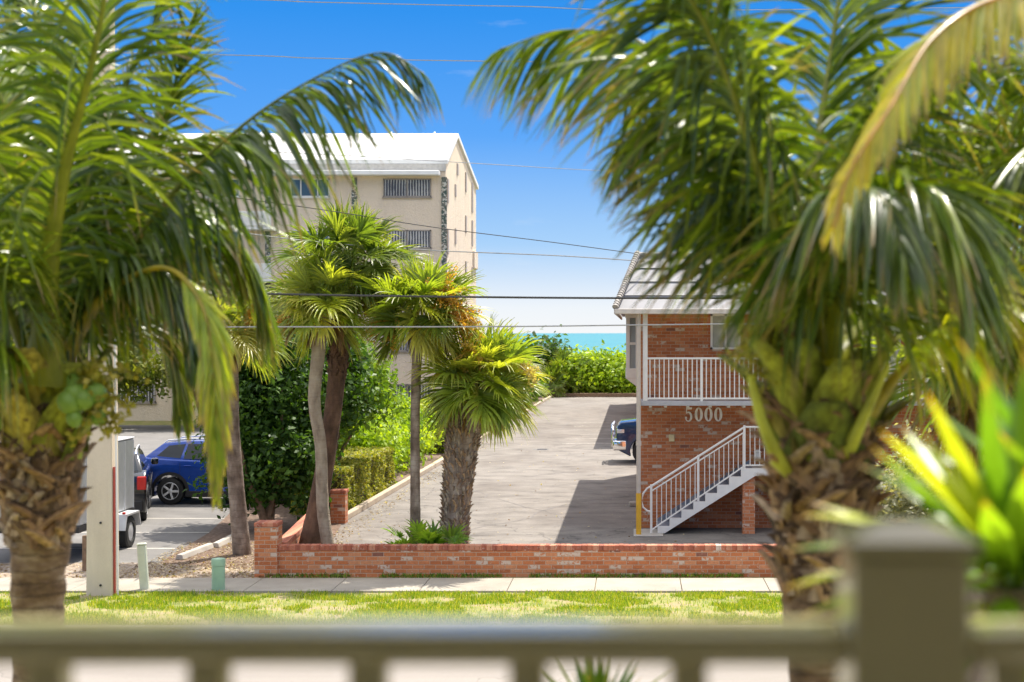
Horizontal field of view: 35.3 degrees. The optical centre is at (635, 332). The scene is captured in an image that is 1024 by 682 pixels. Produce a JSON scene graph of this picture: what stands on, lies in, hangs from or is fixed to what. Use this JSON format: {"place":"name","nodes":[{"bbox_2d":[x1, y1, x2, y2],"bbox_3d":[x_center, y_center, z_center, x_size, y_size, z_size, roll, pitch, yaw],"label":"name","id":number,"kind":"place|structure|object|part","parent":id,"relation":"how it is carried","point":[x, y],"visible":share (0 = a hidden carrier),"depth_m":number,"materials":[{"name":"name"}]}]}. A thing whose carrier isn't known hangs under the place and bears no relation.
{"place":"outdoors","nodes":[
{"label":"outdoors","id":0,"kind":"place"},
{"bbox_2d":[0,425,229,562],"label":"parking lot","id":1,"kind":"structure","parent":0,"point":[149,439],"depth_m":38.15,"materials":[{"name":"grey asphalt"}]},
{"bbox_2d":[1,333,15,347],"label":"broadleaf tree","id":2,"kind":"object","parent":1,"relation":"on","point":[12,341],"visible":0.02,"depth_m":71.60,"materials":[{"name":"green plant"}]},
{"bbox_2d":[0,437,140,547],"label":"cargo trailer","id":3,"kind":"object","parent":1,"relation":"on","point":[129,518],"visible":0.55,"depth_m":33.65,"materials":[{"name":"grey metal"}]},
{"bbox_2d":[0,548,174,548],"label":"parking line","id":4,"kind":"object","parent":1,"relation":"on","point":[119,548],"visible":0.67,"depth_m":33.33,"materials":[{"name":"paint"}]},
{"bbox_2d":[76,343,168,403],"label":"broadleaf tree","id":5,"kind":"object","parent":1,"relation":"on","point":[126,385],"visible":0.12,"depth_m":73.78,"materials":[{"name":"green plant"}]},
{"bbox_2d":[81,532,208,532],"bbox_3d":[-12.300,4.489,36.030,5.400,0.001,0.100,0,0,0],"label":"parking line","id":6,"kind":"object","parent":1,"relation":"on","point":[165,532],"visible":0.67,"depth_m":36.00,"materials":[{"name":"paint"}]},
{"bbox_2d":[133,444,158,519],"bbox_3d":[-13.004,3.627,39.614,2.220,1.733,4.670,0,0,-15],"label":"parked suv","id":7,"kind":"object","parent":1,"relation":"on","point":[143,473],"visible":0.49,"depth_m":37.89,"materials":[{"name":"grey metal"}]},
{"bbox_3d":[-12.517,3.087,37.799,1.459,0.339,0.439,0,0,-15],"label":"rear window","id":8,"kind":"part","parent":7,"relation":"part of","materials":[{"name":"grey glass"}]},
{"bbox_3d":[-12.071,3.116,39.192,0.128,0.415,0.830,0,0,-15],"label":"side window","id":9,"kind":"part","parent":7,"relation":"part of","materials":[{"name":"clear glass"}]},
{"bbox_2d":[147,518,223,518],"bbox_3d":[-12.300,4.489,38.750,5.400,0.001,0.100,0,0,0],"label":"parking line","id":10,"kind":"object","parent":1,"relation":"on","point":[184,518],"depth_m":38.72,"materials":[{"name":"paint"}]},
{"bbox_2d":[146,435,291,504],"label":"parked suv","id":11,"kind":"object","parent":1,"relation":"on","point":[168,486],"visible":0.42,"depth_m":41.84,"materials":[{"name":"blue metal"}]},
{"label":"side window","id":12,"kind":"part","parent":11,"relation":"part of","materials":[{"name":"black glass"}]},
{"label":"side window","id":13,"kind":"part","parent":11,"relation":"part of","materials":[{"name":"black glass"}]},
{"bbox_2d":[0,578,779,592],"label":"sidewalk","id":14,"kind":"structure","parent":0,"point":[389,585],"depth_m":28.41,"materials":[{"name":"concrete"}]},
{"bbox_2d":[0,589,782,617],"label":"grass","id":15,"kind":"structure","parent":0,"point":[396,611],"depth_m":26.37,"materials":[{"name":"green plant"}]},
{"bbox_2d":[0,396,782,617],"bbox_3d":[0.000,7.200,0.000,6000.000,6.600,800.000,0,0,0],"label":"ground","id":16,"kind":"structure","parent":0,"point":[544,604],"depth_m":26.42,"materials":[{"name":"soil"}]},
{"bbox_2d":[86,0,118,595],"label":"utility pole","id":17,"kind":"object","parent":16,"relation":"on","point":[102,567],"visible":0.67,"depth_m":27.41,"materials":[{"name":"concrete"}]},
{"bbox_2d":[161,187,634,253],"bbox_3d":[-4.265,-2.221,32.043,13.237,0.859,0.598,0,0,-45],"label":"overhead wire","id":18,"kind":"object","parent":17,"relation":"attached to","point":[438,227],"visible":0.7,"depth_m":32.45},
{"bbox_2d":[142,147,675,174],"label":"overhead wire","id":19,"kind":"object","parent":17,"relation":"attached to","point":[446,161],"visible":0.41,"depth_m":41.62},
{"bbox_2d":[234,231,644,261],"bbox_3d":[-4.561,-1.857,32.028,12.792,0.487,0.260,0,0,-43],"label":"overhead wire","id":20,"kind":"object","parent":17,"relation":"attached to","point":[463,251],"visible":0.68,"depth_m":33.30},
{"bbox_2d":[225,292,739,298],"bbox_3d":[-3.344,-0.744,27.300,55.965,0.362,0.040,0,0,0],"label":"overhead wire","id":21,"kind":"object","parent":17,"relation":"attached to","point":[428,296],"visible":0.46,"depth_m":27.29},
{"bbox_2d":[225,323,762,327],"bbox_3d":[-3.350,-0.252,27.350,56.068,0.380,0.026,0,0,0],"label":"overhead wire","id":22,"kind":"object","parent":17,"relation":"attached to","point":[462,326],"visible":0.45,"depth_m":27.34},
{"bbox_2d":[97,52,1001,64],"bbox_3d":[-3.363,-4.887,27.450,56.273,0.576,0.017,0,0,0],"label":"overhead wire","id":23,"kind":"object","parent":17,"relation":"attached to","point":[350,58],"visible":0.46,"depth_m":27.44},
{"bbox_2d":[271,0,966,9],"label":"overhead wire","id":24,"kind":"object","parent":17,"relation":"attached to","point":[550,7],"visible":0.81,"depth_m":27.49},
{"bbox_2d":[0,563,257,577],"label":"gravel bed","id":25,"kind":"object","parent":16,"relation":"on","point":[76,567],"visible":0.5,"depth_m":30.11,"materials":[{"name":"beige gravel"}]},
{"bbox_2d":[82,535,86,570],"bbox_3d":[-10.389,4.175,30.200,0.100,0.710,0.100,0,0,0],"label":"wooden stake","id":26,"kind":"object","parent":25,"relation":"on","point":[84,545],"visible":0.52,"depth_m":30.15,"materials":[{"name":"brown wood"}]},
{"bbox_2d":[136,542,149,589],"bbox_3d":[-8.594,4.096,27.900,0.164,0.870,0.114,-4,0,0],"label":"utility marker post","id":27,"kind":"object","parent":16,"relation":"on","point":[143,566],"visible":0.93,"depth_m":27.85,"materials":[{"name":"white plastic"}]},
{"bbox_2d":[123,348,203,426],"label":"broadleaf tree","id":28,"kind":"object","parent":16,"relation":"on","point":[159,364],"visible":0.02,"depth_m":74.49,"materials":[{"name":"green plant"}]},
{"bbox_2d":[211,557,225,590],"bbox_3d":[-7.269,4.215,27.850,0.244,0.610,0.244,0,0,0],"label":"cable pedestal","id":29,"kind":"object","parent":16,"relation":"on","point":[218,564],"visible":0.96,"depth_m":27.75,"materials":[{"name":"green plastic"}]},
{"bbox_2d":[0,0,444,681],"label":"coconut palm","id":30,"kind":"object","parent":16,"relation":"on","point":[88,262],"visible":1,"depth_m":8.73,"materials":[{"name":"green plant"}]},
{"bbox_2d":[13,132,478,420],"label":"apartment block","id":31,"kind":"structure","parent":16,"relation":"on","point":[432,194],"depth_m":82.00,"materials":[{"name":"beige paint"}]},
{"bbox_2d":[118,384,156,403],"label":"window","id":32,"kind":"structure","parent":31,"relation":"in","point":[149,394],"depth_m":81.98,"materials":[{"name":"grey glass"}]},
{"bbox_2d":[205,179,239,197],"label":"window","id":33,"kind":"structure","parent":31,"relation":"in","point":[234,180],"depth_m":81.98,"materials":[{"name":"grey glass"}]},
{"bbox_2d":[290,230,329,249],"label":"window","id":34,"kind":"structure","parent":31,"relation":"in","point":[291,230],"depth_m":81.97,"materials":[{"name":"white paint"}]},
{"bbox_2d":[290,179,330,197],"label":"window","id":35,"kind":"structure","parent":31,"relation":"in","point":[302,187],"depth_m":81.98,"materials":[{"name":"white paint"}]},
{"bbox_2d":[383,334,410,351],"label":"window","id":36,"kind":"structure","parent":31,"relation":"in","point":[401,349],"depth_m":81.98,"materials":[{"name":"grey glass"}]},
{"bbox_2d":[382,179,431,197],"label":"window","id":37,"kind":"structure","parent":31,"relation":"in","point":[392,188],"depth_m":81.98,"materials":[{"name":"white metal"}]},
{"bbox_2d":[383,230,431,249],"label":"window","id":38,"kind":"structure","parent":31,"relation":"in","point":[413,237],"depth_m":81.98,"materials":[{"name":"white metal"}]},
{"bbox_2d":[388,384,430,399],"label":"window","id":39,"kind":"structure","parent":31,"relation":"in","point":[407,389],"depth_m":81.98,"materials":[{"name":"grey glass"}]},
{"bbox_2d":[447,178,448,202],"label":"slit window","id":40,"kind":"structure","parent":31,"relation":"in","point":[447,178],"depth_m":82.60,"materials":[{"name":"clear glass"}]},
{"bbox_2d":[447,230,448,253],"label":"slit window","id":41,"kind":"structure","parent":31,"relation":"in","point":[447,230],"depth_m":82.73,"materials":[{"name":"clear glass"}]},
{"bbox_2d":[465,172,466,191],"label":"slit window","id":42,"kind":"structure","parent":31,"relation":"in","point":[465,172],"depth_m":91.45,"materials":[{"name":"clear glass"}]},
{"bbox_2d":[465,215,466,232],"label":"slit window","id":43,"kind":"structure","parent":31,"relation":"in","point":[465,215],"depth_m":91.54,"materials":[{"name":"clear glass"}]},
{"bbox_2d":[472,183,472,212],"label":"slit window","id":44,"kind":"structure","parent":31,"relation":"in","point":[472,183],"depth_m":95.03,"materials":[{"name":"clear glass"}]},
{"bbox_2d":[254,520,282,577],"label":"brick pier","id":45,"kind":"structure","parent":16,"relation":"on","point":[267,537],"depth_m":29.40,"materials":[{"name":"red brick"}]},
{"bbox_2d":[160,397,545,569],"bbox_3d":[-8.750,4.484,70.900,5.500,0.001,82.200,0,0,0],"label":"planting bed","id":46,"kind":"object","parent":16,"relation":"on","point":[221,529],"visible":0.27,"depth_m":36.14,"materials":[{"name":"soil"}]},
{"bbox_2d":[0,541,343,577],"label":"leaf litter","id":47,"kind":"object","parent":46,"relation":"on","point":[207,565],"visible":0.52,"depth_m":30.59,"materials":[{"name":"brown plant"}]},
{"bbox_2d":[175,543,213,559],"bbox_3d":[-8.957,4.436,32.515,0.169,0.112,1.767,0,0,5],"label":"wheel stop","id":48,"kind":"object","parent":46,"relation":"on","point":[195,551],"visible":1,"depth_m":32.34,"materials":[{"name":"concrete"}]},
{"bbox_2d":[213,534,231,547],"bbox_3d":[-8.777,4.436,34.310,0.169,0.112,1.830,0,0,0],"label":"wheel stop","id":49,"kind":"object","parent":46,"relation":"on","point":[222,541],"visible":0.56,"depth_m":33.80,"materials":[{"name":"concrete"}]},
{"bbox_2d":[179,287,294,555],"bbox_3d":[-8.177,1.627,32.368,2.821,5.880,2.654,0,0,0],"label":"fan palm","id":50,"kind":"object","parent":46,"relation":"on","point":[240,537],"visible":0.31,"depth_m":32.26,"materials":[{"name":"green plant"}]},
{"bbox_2d":[184,311,387,524],"bbox_3d":[-8.245,1.901,37.949,4.476,5.306,5.641,0,0,0],"label":"broadleaf tree","id":51,"kind":"object","parent":46,"relation":"on","point":[277,443],"visible":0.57,"depth_m":36.27,"materials":[{"name":"green plant"}]},
{"bbox_2d":[282,514,305,543],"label":"brick wall","id":52,"kind":"structure","parent":46,"relation":"on","point":[292,534],"depth_m":31.40,"materials":[{"name":"brick"}]},
{"bbox_2d":[263,246,377,543],"bbox_3d":[-6.157,1.422,30.939,2.424,6.300,2.843,0,0,12],"label":"fan palm","id":53,"kind":"object","parent":46,"relation":"on","point":[296,310],"visible":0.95,"depth_m":30.62,"materials":[{"name":"green plant"}]},
{"bbox_2d":[262,333,405,460],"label":"broadleaf tree","id":54,"kind":"object","parent":46,"relation":"on","point":[381,379],"visible":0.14,"depth_m":41.95,"materials":[{"name":"green plant"}]},
{"bbox_2d":[330,489,348,523],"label":"brick pier","id":55,"kind":"structure","parent":46,"relation":"on","point":[339,507],"depth_m":37.70,"materials":[{"name":"red brick"}]},
{"bbox_2d":[289,445,395,514],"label":"hedge","id":56,"kind":"object","parent":46,"relation":"on","point":[364,473],"visible":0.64,"depth_m":42.59,"materials":[{"name":"green plant"}]},
{"bbox_2d":[261,192,440,543],"bbox_3d":[-5.677,0.887,31.511,3.133,7.412,3.365,0,0,27],"label":"fan palm","id":57,"kind":"object","parent":46,"relation":"on","point":[357,231],"visible":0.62,"depth_m":31.37,"materials":[{"name":"green plant"}]},
{"bbox_2d":[338,388,444,482],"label":"hedge","id":58,"kind":"object","parent":46,"relation":"on","point":[397,438],"visible":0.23,"depth_m":50.52,"materials":[{"name":"green plant"}]},
{"bbox_2d":[409,397,486,453],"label":"hedge","id":59,"kind":"object","parent":46,"relation":"on","point":[440,448],"visible":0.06,"depth_m":59.68,"materials":[{"name":"green plant"}]},
{"bbox_2d":[490,362,554,413],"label":"hedge","id":60,"kind":"object","parent":46,"relation":"on","point":[534,398],"visible":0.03,"depth_m":104.03,"materials":[{"name":"green plant"}]},
{"bbox_2d":[348,395,551,519],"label":"driveway kerb","id":61,"kind":"structure","parent":16,"relation":"on","point":[364,505],"depth_m":44.76,"materials":[{"name":"beige concrete"}]},
{"bbox_2d":[403,310,555,543],"bbox_3d":[-3.043,2.048,31.203,2.986,5.025,2.955,0,0,0],"label":"fan palm","id":62,"kind":"object","parent":16,"relation":"on","point":[471,399],"visible":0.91,"depth_m":30.88,"materials":[{"name":"green plant"}]},
{"bbox_2d":[265,572,743,577],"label":"weeds","id":63,"kind":"object","parent":16,"relation":"on","point":[536,575],"visible":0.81,"depth_m":29.34,"materials":[{"name":"green plant"}]},
{"bbox_2d":[278,544,775,576],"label":"brick wall","id":64,"kind":"structure","parent":16,"relation":"on","point":[503,560],"depth_m":29.46,"materials":[{"name":"red brick"}]},
{"bbox_2d":[504,324,571,396],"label":"hedge","id":65,"kind":"object","parent":16,"relation":"on","point":[549,346],"visible":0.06,"depth_m":114.77,"materials":[{"name":"green plant"}]},
{"bbox_2d":[539,358,579,397],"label":"shrub","id":66,"kind":"object","parent":16,"relation":"on","point":[553,386],"visible":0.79,"depth_m":112.09,"materials":[{"name":"green plant"}]},
{"bbox_2d":[542,347,592,392],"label":"shrub","id":67,"kind":"object","parent":16,"relation":"on","point":[562,357],"visible":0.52,"depth_m":113.45,"materials":[{"name":"green plant"}]},
{"bbox_2d":[543,340,635,392],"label":"hedge","id":68,"kind":"object","parent":16,"relation":"on","point":[605,371],"visible":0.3,"depth_m":113.54,"materials":[{"name":"green plant"}]},
{"bbox_2d":[553,393,635,396],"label":"end kerb","id":69,"kind":"structure","parent":16,"relation":"on","point":[600,394],"depth_m":112.20,"materials":[{"name":"brown concrete"}]},
{"bbox_2d":[548,665,669,681],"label":"spiky plant","id":70,"kind":"object","parent":16,"relation":"on","point":[588,675],"visible":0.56,"depth_m":6.22,"materials":[{"name":"green plant"}]},
{"bbox_2d":[462,0,1023,681],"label":"coconut palm","id":71,"kind":"object","parent":16,"relation":"on","point":[752,218],"visible":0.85,"depth_m":6.80,"materials":[{"name":"green plant"}]},
{"bbox_2d":[780,356,1023,681],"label":"spiky plant","id":72,"kind":"object","parent":16,"relation":"on","point":[986,511],"visible":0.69,"depth_m":2.92,"materials":[{"name":"green plant"}]},
{"bbox_2d":[874,420,948,524],"bbox_3d":[3.846,2.807,21.504,2.625,3.437,2.849,0,0,0],"label":"shrub","id":73,"kind":"object","parent":16,"relation":"on","point":[900,503],"visible":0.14,"depth_m":20.92,"materials":[{"name":"green plant"}]},
{"bbox_2d":[819,0,1023,393],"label":"coconut palm","id":74,"kind":"object","parent":16,"relation":"on","point":[936,55],"visible":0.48,"depth_m":5.72,"materials":[{"name":"green plant"}]},
{"bbox_2d":[855,228,1023,681],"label":"fan palm","id":75,"kind":"object","parent":16,"relation":"on","point":[968,423],"visible":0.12,"depth_m":13.23,"materials":[{"name":"green plant"}]},
{"bbox_2d":[888,337,1023,590],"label":"spiky plant","id":76,"kind":"object","parent":16,"relation":"on","point":[1003,408],"visible":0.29,"depth_m":3.05,"materials":[{"name":"green plant"}]},
{"bbox_2d":[0,665,788,681],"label":"road","id":77,"kind":"structure","parent":0,"point":[398,673],"depth_m":21.13,"materials":[{"name":"grey asphalt"}]},
{"bbox_2d":[0,517,1023,681],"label":"balcony railing","id":78,"kind":"object","parent":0,"point":[904,599],"visible":1,"depth_m":1.70,"materials":[{"name":"beige plastic"}]},
{"bbox_2d":[0,0,1023,332],"label":"sky","id":79,"kind":"structure","parent":0,"point":[550,204],"materials":[{"name":"blue"}]},
{"bbox_2d":[334,397,775,543],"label":"driveway lot","id":80,"kind":"structure","parent":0,"point":[606,520],"depth_m":44.50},
{"bbox_2d":[340,251,497,536],"bbox_3d":[-4.220,1.462,31.010,2.952,6.178,2.842,0,0,-42],"label":"fan palm","id":81,"kind":"object","parent":80,"relation":"on","point":[429,279],"visible":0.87,"depth_m":30.64,"materials":[{"name":"green plant"}]},
{"bbox_2d":[382,518,473,543],"bbox_3d":[-4.047,4.120,30.596,2.051,1.298,1.887,0,0,-34],"label":"palmetto","id":82,"kind":"object","parent":80,"relation":"on","point":[421,533],"visible":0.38,"depth_m":30.42,"materials":[{"name":"green plant"}]},
{"bbox_2d":[425,474,565,526],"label":"crack seal","id":83,"kind":"object","parent":80,"relation":"on","point":[517,504],"visible":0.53,"depth_m":41.51,"materials":[{"name":"grey asphalt"}]},
{"bbox_2d":[333,414,699,543],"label":"leaf litter","id":84,"kind":"object","parent":80,"relation":"on","point":[425,498],"visible":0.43,"depth_m":39.92,"materials":[{"name":"brown plant"}]},
{"bbox_2d":[473,492,635,528],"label":"crack seal","id":85,"kind":"object","parent":80,"relation":"on","point":[534,514],"visible":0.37,"depth_m":40.01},
{"bbox_2d":[530,403,622,435],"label":"crack seal","id":86,"kind":"object","parent":80,"relation":"on","point":[575,419],"visible":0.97,"depth_m":82.07,"materials":[{"name":"grey asphalt"}]},
{"bbox_2d":[565,438,610,438],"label":"parking line","id":87,"kind":"object","parent":80,"relation":"on","point":[587,438],"visible":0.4,"depth_m":68.05,"materials":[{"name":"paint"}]},
{"bbox_2d":[611,418,635,459],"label":"pickup truck","id":88,"kind":"object","parent":80,"relation":"on","point":[623,440],"visible":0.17,"depth_m":54.90,"materials":[{"name":"blue metal"}]},
{"bbox_2d":[629,501,635,506],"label":"wheel stop","id":89,"kind":"object","parent":80,"relation":"on","point":[632,503],"visible":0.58,"depth_m":41.41,"materials":[{"name":"concrete"}]},
{"bbox_2d":[634,425,767,536],"bbox_3d":[2.422,3.281,36.070,4.950,2.437,1.640,0,0,0],"label":"outdoor staircase","id":90,"kind":"structure","parent":80,"relation":"on","point":[744,473],"depth_m":35.73,"materials":[{"name":"white metal"}]},
{"bbox_2d":[612,251,951,534],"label":"brick apartment building","id":91,"kind":"structure","parent":80,"relation":"on","point":[692,397],"depth_m":36.90,"materials":[{"name":"brick"}]},
{"bbox_2d":[625,314,635,385],"bbox_3d":[-0.100,0.390,39.150,0.316,1.740,2.340,0,0,0],"label":"bay window","id":92,"kind":"structure","parent":91,"relation":"in","point":[630,318],"depth_m":38.00,"materials":[{"name":"white paint"}]},
{"bbox_2d":[710,314,739,348],"bbox_3d":[2.066,-0.031,36.873,0.701,0.819,0.047,0,0,0],"label":"window","id":93,"kind":"structure","parent":91,"relation":"in","point":[715,334],"depth_m":36.88,"materials":[{"name":"white paint"}]},
{"bbox_2d":[485,333,625,354],"bbox_3d":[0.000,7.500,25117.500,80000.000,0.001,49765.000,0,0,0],"label":"sea","id":94,"kind":"structure","parent":0,"point":[590,341],"depth_m":1846.31,"materials":[{"name":"liquid"}]}
]}

